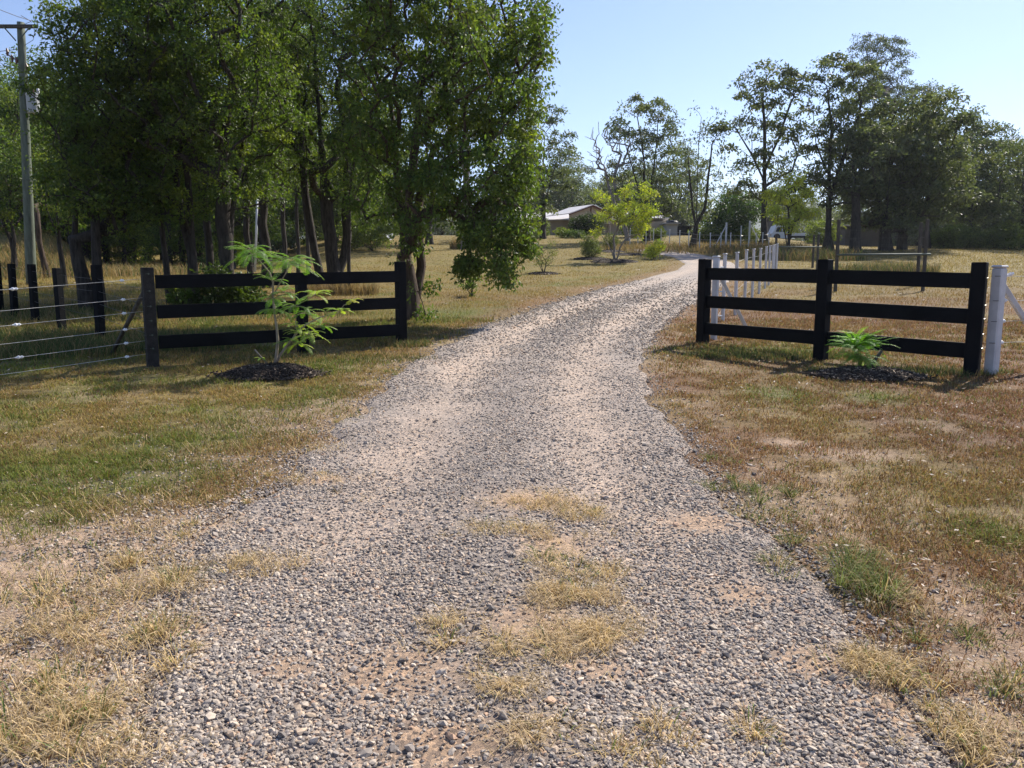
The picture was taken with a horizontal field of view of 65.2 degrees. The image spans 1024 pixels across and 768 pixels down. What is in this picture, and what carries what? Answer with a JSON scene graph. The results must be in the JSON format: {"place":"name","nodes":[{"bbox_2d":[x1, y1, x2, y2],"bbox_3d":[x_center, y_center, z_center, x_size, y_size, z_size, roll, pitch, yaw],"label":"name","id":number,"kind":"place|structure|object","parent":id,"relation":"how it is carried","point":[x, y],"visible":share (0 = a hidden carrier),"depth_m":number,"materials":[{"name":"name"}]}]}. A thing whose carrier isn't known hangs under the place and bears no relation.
{"place":"outdoors","nodes":[
{"label":"outdoors","id":0,"kind":"place"},
{"bbox_2d":[0,235,1016,377],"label":"long grass","id":1,"kind":"structure","parent":0,"point":[89,341],"depth_m":14.00,"materials":[{"name":"brown plant"}]},
{"bbox_2d":[0,228,1023,767],"bbox_3d":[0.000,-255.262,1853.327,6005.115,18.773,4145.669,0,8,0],"label":"ground","id":2,"kind":"structure","parent":0,"point":[890,454],"depth_m":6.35,"materials":[{"name":"plant"}]},
{"bbox_2d":[0,10,39,284],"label":"power pole","id":3,"kind":"object","parent":2,"relation":"on","point":[28,204],"visible":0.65,"depth_m":24.13,"materials":[{"name":"wood"}]},
{"bbox_2d":[0,93,48,225],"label":"tree","id":4,"kind":"object","parent":2,"relation":"on","point":[6,221],"visible":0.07,"depth_m":40.21,"materials":[{"name":"green plant"}]},
{"bbox_2d":[0,118,52,270],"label":"tree","id":5,"kind":"object","parent":2,"relation":"on","point":[12,228],"visible":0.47,"depth_m":29.95,"materials":[{"name":"green plant"}]},
{"bbox_2d":[0,56,68,230],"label":"tree","id":6,"kind":"object","parent":2,"relation":"on","point":[4,98],"visible":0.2,"depth_m":38.75,"materials":[{"name":"green plant"}]},
{"bbox_2d":[0,115,72,277],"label":"tree","id":7,"kind":"object","parent":2,"relation":"on","point":[43,260],"visible":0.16,"depth_m":28.87,"materials":[{"name":"green plant"}]},
{"bbox_2d":[0,43,94,229],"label":"tree","id":8,"kind":"object","parent":2,"relation":"on","point":[12,76],"visible":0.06,"depth_m":44.22,"materials":[{"name":"green plant"}]},
{"bbox_2d":[3,73,105,244],"bbox_3d":[-23.292,-11.662,41.643,6.440,9.421,5.447,1,8,5],"label":"tree","id":9,"kind":"object","parent":2,"relation":"on","point":[66,229],"visible":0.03,"depth_m":41.35,"materials":[{"name":"green plant"}]},
{"bbox_2d":[18,144,91,287],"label":"tree","id":10,"kind":"object","parent":2,"relation":"on","point":[58,226],"visible":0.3,"depth_m":23.29,"materials":[{"name":"green plant"}]},
{"bbox_2d":[0,263,142,354],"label":"wire fence","id":11,"kind":"object","parent":2,"relation":"on","point":[98,298],"visible":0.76,"depth_m":12.81,"materials":[{"name":"black paint"}]},
{"bbox_2d":[0,279,143,374],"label":"electric fence","id":12,"kind":"object","parent":2,"relation":"on","point":[19,324],"visible":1,"depth_m":8.80,"materials":[{"name":"metal"}]},
{"bbox_2d":[31,90,117,259],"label":"tree","id":13,"kind":"object","parent":2,"relation":"on","point":[85,247],"visible":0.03,"depth_m":43.49,"materials":[{"name":"green plant"}]},
{"bbox_2d":[29,96,168,309],"bbox_3d":[-8.365,-3.723,16.516,2.101,4.671,3.501,0,8,0],"label":"tree","id":14,"kind":"object","parent":2,"relation":"on","point":[96,257],"visible":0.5,"depth_m":15.75,"materials":[{"name":"green plant"}]},
{"bbox_2d":[53,79,144,265],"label":"tree","id":15,"kind":"object","parent":2,"relation":"on","point":[105,247],"visible":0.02,"depth_m":46.89,"materials":[{"name":"green plant"}]},
{"bbox_2d":[8,0,200,309],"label":"tree","id":16,"kind":"object","parent":2,"relation":"on","point":[76,238],"visible":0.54,"depth_m":15.59,"materials":[{"name":"green plant"}]},
{"bbox_2d":[101,158,155,265],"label":"tree","id":17,"kind":"object","parent":2,"relation":"on","point":[131,247],"visible":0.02,"depth_m":46.88,"materials":[{"name":"green plant"}]},
{"bbox_2d":[100,177,158,266],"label":"tree","id":18,"kind":"object","parent":2,"relation":"on","point":[124,242],"visible":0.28,"depth_m":44.02,"materials":[{"name":"green plant"}]},
{"bbox_2d":[113,106,195,303],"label":"tree","id":19,"kind":"object","parent":2,"relation":"on","point":[166,267],"visible":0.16,"depth_m":17.67,"materials":[{"name":"green plant"}]},
{"bbox_2d":[67,0,244,302],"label":"tree","id":20,"kind":"object","parent":2,"relation":"on","point":[186,222],"visible":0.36,"depth_m":16.93,"materials":[{"name":"green plant"}]},
{"bbox_2d":[135,140,202,267],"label":"tree","id":21,"kind":"object","parent":2,"relation":"on","point":[169,240],"visible":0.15,"depth_m":41.23,"materials":[{"name":"green plant"}]},
{"bbox_2d":[130,97,218,266],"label":"tree","id":22,"kind":"object","parent":2,"relation":"on","point":[199,251],"visible":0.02,"depth_m":43.19,"materials":[{"name":"green plant"}]},
{"bbox_2d":[40,0,316,302],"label":"tree","id":23,"kind":"object","parent":2,"relation":"on","point":[225,197],"visible":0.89,"depth_m":15.97,"materials":[{"name":"green plant"}]},
{"bbox_2d":[164,274,192,304],"bbox_3d":[-6.612,-1.703,15.929,0.575,0.952,0.784,0,8,0],"label":"bush","id":24,"kind":"object","parent":2,"relation":"on","point":[184,294],"visible":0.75,"depth_m":15.73,"materials":[{"name":"green plant"}]},
{"bbox_2d":[165,19,242,270],"bbox_3d":[-7.330,-5.321,19.373,2.016,6.775,3.056,0,8,0],"label":"tree","id":25,"kind":"object","parent":2,"relation":"on","point":[208,242],"visible":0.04,"depth_m":19.49,"materials":[{"name":"green plant"}]},
{"bbox_2d":[166,123,271,268],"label":"tree","id":26,"kind":"object","parent":2,"relation":"on","point":[239,214],"visible":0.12,"depth_m":40.20,"materials":[{"name":"green plant"}]},
{"bbox_2d":[193,152,255,267],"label":"tree","id":27,"kind":"object","parent":2,"relation":"on","point":[237,241],"visible":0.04,"depth_m":42.04,"materials":[{"name":"green plant"}]},
{"bbox_2d":[184,258,268,303],"bbox_3d":[-5.928,-1.947,16.408,1.723,1.275,1.362,0,8,0],"label":"bush","id":28,"kind":"object","parent":2,"relation":"on","point":[232,295],"visible":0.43,"depth_m":16.18,"materials":[{"name":"green plant"}]},
{"bbox_2d":[184,1,294,272],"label":"tree","id":29,"kind":"object","parent":2,"relation":"on","point":[247,241],"visible":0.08,"depth_m":22.23,"materials":[{"name":"green plant"}]},
{"bbox_2d":[202,0,305,287],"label":"tree","id":30,"kind":"object","parent":2,"relation":"on","point":[262,225],"visible":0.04,"depth_m":23.56,"materials":[{"name":"green plant"}]},
{"bbox_2d":[207,143,301,268],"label":"tree","id":31,"kind":"object","parent":2,"relation":"on","point":[271,230],"visible":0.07,"depth_m":41.66,"materials":[{"name":"green plant"}]},
{"bbox_2d":[206,362,331,380],"bbox_3d":[-2.712,-0.152,8.958,1.376,0.180,0.866,0,8,0],"label":"mulch ring","id":32,"kind":"object","parent":2,"relation":"on","point":[273,371],"visible":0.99,"depth_m":8.75,"materials":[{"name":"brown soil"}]},
{"bbox_2d":[223,241,362,362],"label":"sapling","id":33,"kind":"object","parent":32,"relation":"on","point":[273,311],"visible":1,"depth_m":9.11,"materials":[{"name":"green plant"}]},
{"bbox_2d":[140,262,406,366],"bbox_3d":[-2.954,-0.914,10.474,3.512,1.388,0.186,-6,10,-35],"label":"rail fence","id":34,"kind":"object","parent":2,"relation":"on","point":[300,281],"visible":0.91,"depth_m":10.21,"materials":[{"name":"wood"}]},
{"bbox_2d":[242,0,320,272],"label":"tree","id":35,"kind":"object","parent":2,"relation":"on","point":[283,232],"visible":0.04,"depth_m":25.70,"materials":[{"name":"green plant"}]},
{"bbox_2d":[257,166,317,252],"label":"woodland tree","id":36,"kind":"object","parent":2,"relation":"on","point":[272,242],"visible":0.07,"depth_m":55.84,"materials":[{"name":"green plant"}]},
{"bbox_2d":[248,3,331,272],"bbox_3d":[-7.327,-7.987,26.644,3.109,9.392,4.556,0,8,0],"label":"tree","id":37,"kind":"object","parent":2,"relation":"on","point":[296,194],"visible":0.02,"depth_m":26.94,"materials":[{"name":"green plant"}]},
{"bbox_2d":[243,0,350,285],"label":"tree","id":38,"kind":"object","parent":2,"relation":"on","point":[315,254],"visible":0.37,"depth_m":22.06,"materials":[{"name":"green plant"}]},
{"bbox_2d":[278,1,338,271],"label":"tree","id":39,"kind":"object","parent":2,"relation":"on","point":[308,249],"visible":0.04,"depth_m":29.47,"materials":[{"name":"green plant"}]},
{"bbox_2d":[286,149,334,248],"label":"tree","id":40,"kind":"object","parent":2,"relation":"on","point":[300,219],"visible":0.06,"depth_m":60.17,"materials":[{"name":"green plant"}]},
{"bbox_2d":[238,0,417,285],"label":"tree","id":41,"kind":"object","parent":2,"relation":"on","point":[334,262],"visible":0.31,"depth_m":21.16,"materials":[{"name":"green plant"}]},
{"bbox_2d":[312,128,369,242],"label":"tree","id":42,"kind":"object","parent":2,"relation":"on","point":[337,212],"visible":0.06,"depth_m":57.60,"materials":[{"name":"green plant"}]},
{"bbox_2d":[322,89,392,293],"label":"tree","id":43,"kind":"object","parent":2,"relation":"on","point":[350,184],"visible":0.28,"depth_m":20.69,"materials":[{"name":"green plant"}]},
{"bbox_2d":[335,205,399,250],"bbox_3d":[-8.975,-9.494,49.150,4.532,2.990,4.638,7,11,43],"label":"bush","id":44,"kind":"object","parent":2,"relation":"on","point":[377,236],"visible":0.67,"depth_m":48.74,"materials":[{"name":"green plant"}]},
{"bbox_2d":[332,98,413,244],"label":"tree","id":45,"kind":"object","parent":2,"relation":"on","point":[376,203],"visible":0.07,"depth_m":55.40,"materials":[{"name":"green plant"}]},
{"bbox_2d":[389,164,459,244],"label":"tree","id":46,"kind":"object","parent":2,"relation":"on","point":[430,239],"visible":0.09,"depth_m":56.53,"materials":[{"name":"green plant"}]},
{"bbox_2d":[307,0,563,322],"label":"tree","id":47,"kind":"object","parent":2,"relation":"on","point":[465,31],"visible":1,"depth_m":13.66,"materials":[{"name":"green plant"}]},
{"bbox_2d":[423,182,457,234],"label":"woodland tree","id":48,"kind":"object","parent":2,"relation":"on","point":[440,229],"visible":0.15,"depth_m":112.18,"materials":[{"name":"green plant"}]},
{"bbox_2d":[412,20,505,248],"bbox_3d":[-3.194,-15.483,50.453,6.042,14.084,8.402,0,8,0],"label":"tree","id":49,"kind":"object","parent":2,"relation":"on","point":[459,127],"visible":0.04,"depth_m":50.37,"materials":[{"name":"green plant"}]},
{"bbox_2d":[456,275,482,296],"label":"bush","id":50,"kind":"object","parent":2,"relation":"on","point":[467,287],"visible":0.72,"depth_m":20.45,"materials":[{"name":"green plant"}]},
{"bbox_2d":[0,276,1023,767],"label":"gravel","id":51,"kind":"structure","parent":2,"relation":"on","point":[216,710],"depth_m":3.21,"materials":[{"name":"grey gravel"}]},
{"bbox_2d":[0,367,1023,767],"bbox_3d":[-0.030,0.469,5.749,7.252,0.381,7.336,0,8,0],"label":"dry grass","id":52,"kind":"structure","parent":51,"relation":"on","point":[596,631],"depth_m":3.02,"materials":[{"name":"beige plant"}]},
{"bbox_2d":[0,240,1023,627],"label":"fallen leaves","id":53,"kind":"object","parent":2,"relation":"on","point":[664,406],"visible":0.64,"depth_m":4.49,"materials":[{"name":"brown plant"}]},
{"bbox_2d":[505,101,583,238],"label":"gum tree","id":54,"kind":"object","parent":2,"relation":"on","point":[561,173],"visible":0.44,"depth_m":64.47,"materials":[{"name":"green plant"}]},
{"bbox_2d":[533,240,558,271],"bbox_3d":[1.333,-5.056,32.086,1.270,1.523,0.917,0,8,0],"label":"shrub","id":55,"kind":"object","parent":2,"relation":"on","point":[546,256],"visible":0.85,"depth_m":32.03,"materials":[{"name":"green plant"}]},
{"bbox_2d":[521,170,591,212],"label":"woodland tree","id":56,"kind":"object","parent":2,"relation":"on","point":[562,198],"visible":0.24,"depth_m":110.52,"materials":[{"name":"green plant"}]},
{"bbox_2d":[546,149,603,208],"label":"woodland tree","id":57,"kind":"object","parent":2,"relation":"on","point":[578,178],"visible":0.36,"depth_m":113.41,"materials":[{"name":"green plant"}]},
{"bbox_2d":[567,212,608,235],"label":"shrub","id":58,"kind":"object","parent":2,"relation":"on","point":[582,222],"visible":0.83,"depth_m":69.61,"materials":[{"name":"green plant"}]},
{"bbox_2d":[574,256,610,259],"bbox_3d":[4.093,-6.522,41.608,2.145,0.251,1.828,0,8,0],"label":"mulch ring","id":59,"kind":"object","parent":2,"relation":"on","point":[588,258],"visible":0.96,"depth_m":41.25,"materials":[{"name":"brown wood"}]},
{"bbox_2d":[577,232,606,256],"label":"shrub","id":60,"kind":"object","parent":59,"relation":"on","point":[588,247],"visible":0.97,"depth_m":41.76,"materials":[{"name":"green plant"}]},
{"bbox_2d":[520,204,667,234],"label":"house","id":61,"kind":"structure","parent":2,"relation":"on","point":[562,218],"depth_m":85.70,"materials":[{"name":"white metal"}]},
{"bbox_2d":[584,169,636,211],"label":"woodland tree","id":62,"kind":"object","parent":2,"relation":"on","point":[602,186],"visible":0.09,"depth_m":117.00,"materials":[{"name":"green plant"}]},
{"bbox_2d":[585,122,636,240],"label":"dead tree","id":63,"kind":"object","parent":2,"relation":"on","point":[625,229],"visible":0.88,"depth_m":60.37,"materials":[{"name":"wood"}]},
{"bbox_2d":[581,258,644,262],"bbox_3d":[4.988,-6.051,39.353,3.138,0.284,2.436,0,8,0],"label":"mulch ring","id":64,"kind":"object","parent":2,"relation":"on","point":[619,260],"visible":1,"depth_m":38.89,"materials":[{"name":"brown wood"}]},
{"bbox_2d":[593,169,653,212],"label":"woodland tree","id":65,"kind":"object","parent":2,"relation":"on","point":[612,188],"visible":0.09,"depth_m":110.66,"materials":[{"name":"green plant"}]},
{"bbox_2d":[589,176,661,258],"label":"acacia tree","id":66,"kind":"object","parent":2,"relation":"on","point":[620,213],"visible":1,"depth_m":39.26,"materials":[{"name":"green plant"}]},
{"bbox_2d":[599,92,690,240],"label":"gum tree","id":67,"kind":"object","parent":2,"relation":"on","point":[645,134],"visible":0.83,"depth_m":59.65,"materials":[{"name":"green plant"}]},
{"bbox_2d":[641,239,665,259],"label":"shrub","id":68,"kind":"object","parent":2,"relation":"on","point":[654,252],"visible":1,"depth_m":41.06,"materials":[{"name":"green plant"}]},
{"bbox_2d":[650,225,667,239],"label":"shrub","id":69,"kind":"object","parent":2,"relation":"on","point":[657,235],"visible":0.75,"depth_m":62.60,"materials":[{"name":"green plant"}]},
{"bbox_2d":[660,223,680,235],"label":"shed","id":70,"kind":"structure","parent":2,"relation":"on","point":[671,227],"depth_m":76.69,"materials":[{"name":"grey metal"}]},
{"bbox_2d":[653,188,702,228],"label":"woodland tree","id":71,"kind":"object","parent":2,"relation":"on","point":[680,218],"visible":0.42,"depth_m":116.51,"materials":[{"name":"green plant"}]},
{"bbox_2d":[656,138,718,225],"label":"woodland tree","id":72,"kind":"object","parent":2,"relation":"on","point":[693,178],"visible":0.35,"depth_m":120.51,"materials":[{"name":"green plant"}]},
{"bbox_2d":[629,226,769,249],"bbox_3d":[10.957,-9.254,51.407,10.052,1.944,3.777,7,11,41],"label":"picket fence","id":73,"kind":"object","parent":2,"relation":"on","point":[740,235],"visible":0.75,"depth_m":48.75,"materials":[{"name":"white wood"}]},
{"bbox_2d":[670,100,736,248],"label":"gum tree","id":74,"kind":"object","parent":2,"relation":"on","point":[696,219],"visible":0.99,"depth_m":50.55,"materials":[{"name":"green plant"}]},
{"bbox_2d":[688,225,727,241],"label":"bush","id":75,"kind":"object","parent":2,"relation":"on","point":[705,232],"visible":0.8,"depth_m":59.75,"materials":[{"name":"green plant"}]},
{"bbox_2d":[702,187,767,240],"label":"tree","id":76,"kind":"object","parent":2,"relation":"on","point":[735,214],"visible":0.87,"depth_m":58.75,"materials":[{"name":"green plant"}]},
{"bbox_2d":[710,243,778,339],"bbox_3d":[6.230,-2.795,20.368,0.669,2.149,18.344,3,8,19],"label":"white post fence","id":77,"kind":"object","parent":2,"relation":"on","point":[716,291],"visible":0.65,"depth_m":15.58,"materials":[{"name":"paint"}]},
{"bbox_2d":[728,224,760,242],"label":"bush","id":78,"kind":"object","parent":2,"relation":"on","point":[745,232],"visible":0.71,"depth_m":57.35,"materials":[{"name":"green plant"}]},
{"bbox_2d":[707,57,816,243],"bbox_3d":[15.426,-14.141,49.808,6.705,11.730,3.990,0,8,0],"label":"gum tree","id":79,"kind":"object","parent":2,"relation":"on","point":[763,153],"visible":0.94,"depth_m":49.46,"materials":[{"name":"green plant"}]},
{"bbox_2d":[756,182,804,228],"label":"woodland tree","id":80,"kind":"object","parent":2,"relation":"on","point":[780,189],"visible":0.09,"depth_m":102.47,"materials":[{"name":"green plant"}]},
{"bbox_2d":[760,171,825,248],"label":"acacia tree","id":81,"kind":"object","parent":2,"relation":"on","point":[800,210],"visible":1,"depth_m":45.23,"materials":[{"name":"green plant"}]},
{"bbox_2d":[767,225,819,240],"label":"truck","id":82,"kind":"object","parent":2,"relation":"on","point":[773,231],"visible":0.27,"depth_m":79.84,"materials":[{"name":"white paint"}]},
{"bbox_2d":[775,234,821,268],"bbox_3d":[11.941,-5.492,33.742,1.849,1.714,3.066,2,8,14],"label":"tree guard","id":83,"kind":"object","parent":2,"relation":"on","point":[817,246],"visible":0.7,"depth_m":32.55,"materials":[{"name":"metal"}]},
{"bbox_2d":[803,218,841,243],"bbox_3d":[24.496,-11.890,63.262,2.484,2.736,5.302,0,8,0],"label":"bush","id":84,"kind":"object","parent":2,"relation":"on","point":[817,227],"visible":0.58,"depth_m":62.91,"materials":[{"name":"green plant"}]},
{"bbox_2d":[798,203,850,232],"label":"woodland tree","id":85,"kind":"object","parent":2,"relation":"on","point":[835,217],"visible":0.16,"depth_m":115.61,"materials":[{"name":"green plant"}]},
{"bbox_2d":[696,259,988,375],"bbox_3d":[3.879,-0.881,10.196,0.430,1.454,3.802,-7,10,-40],"label":"rail fence","id":86,"kind":"object","parent":2,"relation":"on","point":[824,276],"visible":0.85,"depth_m":9.80,"materials":[{"name":"black paint"}]},
{"bbox_2d":[786,50,899,250],"bbox_3d":[20.573,-14.505,49.995,7.271,12.534,5.221,0,8,0],"label":"gum tree","id":87,"kind":"object","parent":2,"relation":"on","point":[851,103],"visible":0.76,"depth_m":49.69,"materials":[{"name":"green plant"}]},
{"bbox_2d":[833,225,878,246],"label":"shed","id":88,"kind":"structure","parent":2,"relation":"on","point":[865,238],"depth_m":65.00,"materials":[{"name":"grey metal"}]},
{"bbox_2d":[814,119,908,251],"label":"gum tree","id":89,"kind":"object","parent":2,"relation":"on","point":[855,190],"visible":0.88,"depth_m":48.25,"materials":[{"name":"green plant"}]},
{"bbox_2d":[800,365,937,381],"bbox_3d":[3.925,-0.122,8.852,1.449,0.154,0.891,0,8,0],"label":"mulch ring","id":90,"kind":"object","parent":2,"relation":"on","point":[865,373],"visible":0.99,"depth_m":8.67,"materials":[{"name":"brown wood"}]},
{"bbox_2d":[826,327,899,368],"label":"sapling","id":91,"kind":"object","parent":90,"relation":"on","point":[860,346],"visible":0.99,"depth_m":8.98,"materials":[{"name":"green plant"}]},
{"bbox_2d":[833,219,930,291],"bbox_3d":[10.644,-3.653,23.142,3.307,2.119,2.030,0,8,0],"label":"tree guard","id":92,"kind":"object","parent":2,"relation":"on","point":[919,254],"visible":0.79,"depth_m":22.18,"materials":[{"name":"metal"}]},
{"bbox_2d":[840,32,946,205],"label":"gum tree","id":93,"kind":"object","parent":2,"relation":"on","point":[887,76],"visible":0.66,"depth_m":94.15,"materials":[{"name":"green plant"}]},
{"bbox_2d":[818,83,994,250],"bbox_3d":[25.139,-13.368,50.561,9.091,10.149,11.225,0,8,0],"label":"gum tree","id":94,"kind":"object","parent":2,"relation":"on","point":[938,156],"visible":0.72,"depth_m":48.96,"materials":[{"name":"green plant"}]},
{"bbox_2d":[884,113,950,249],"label":"gum tree","id":95,"kind":"object","parent":2,"relation":"on","point":[902,244],"visible":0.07,"depth_m":52.59,"materials":[{"name":"green plant"}]},
{"bbox_2d":[902,101,982,248],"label":"gum tree","id":96,"kind":"object","parent":2,"relation":"on","point":[972,180],"visible":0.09,"depth_m":54.52,"materials":[{"name":"green plant"}]},
{"bbox_2d":[921,224,973,248],"bbox_3d":[31.256,-10.437,57.939,2.741,2.201,4.830,2,8,13],"label":"bush","id":97,"kind":"object","parent":2,"relation":"on","point":[953,233],"visible":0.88,"depth_m":56.66,"materials":[{"name":"green plant"}]},
{"bbox_2d":[939,220,980,247],"bbox_3d":[33.405,-11.012,59.864,3.097,2.745,4.674,0,8,0],"label":"bush","id":98,"kind":"object","parent":2,"relation":"on","point":[972,228],"visible":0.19,"depth_m":58.37,"materials":[{"name":"green plant"}]},
{"bbox_2d":[931,119,1023,246],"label":"gum tree","id":99,"kind":"object","parent":2,"relation":"on","point":[978,132],"visible":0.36,"depth_m":61.49,"materials":[{"name":"green plant"}]},
{"bbox_2d":[964,228,1005,248],"bbox_3d":[34.365,-10.298,57.882,3.343,2.104,5.491,0,8,0],"label":"bush","id":100,"kind":"object","parent":2,"relation":"on","point":[978,242],"visible":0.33,"depth_m":57.28,"materials":[{"name":"green plant"}]},
{"bbox_2d":[970,137,1023,248],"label":"gum tree","id":101,"kind":"object","parent":2,"relation":"on","point":[1012,194],"visible":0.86,"depth_m":56.13,"materials":[{"name":"green plant"}]},
{"bbox_2d":[977,220,1023,249],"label":"bush","id":102,"kind":"object","parent":2,"relation":"on","point":[1010,236],"visible":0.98,"depth_m":54.32,"materials":[{"name":"green plant"}]},
{"bbox_2d":[984,265,1023,374],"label":"white corner post","id":103,"kind":"object","parent":2,"relation":"on","point":[999,290],"visible":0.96,"depth_m":8.92,"materials":[{"name":"paint"}]},
{"bbox_2d":[0,0,1023,228],"label":"sky","id":104,"kind":"structure","parent":0,"point":[679,52],"materials":[{"name":"blue"}]},
{"bbox_2d":[129,249,946,767],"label":"gravel driveway","id":105,"kind":"structure","parent":0,"point":[687,269],"depth_m":4.16,"materials":[{"name":"grey gravel"}]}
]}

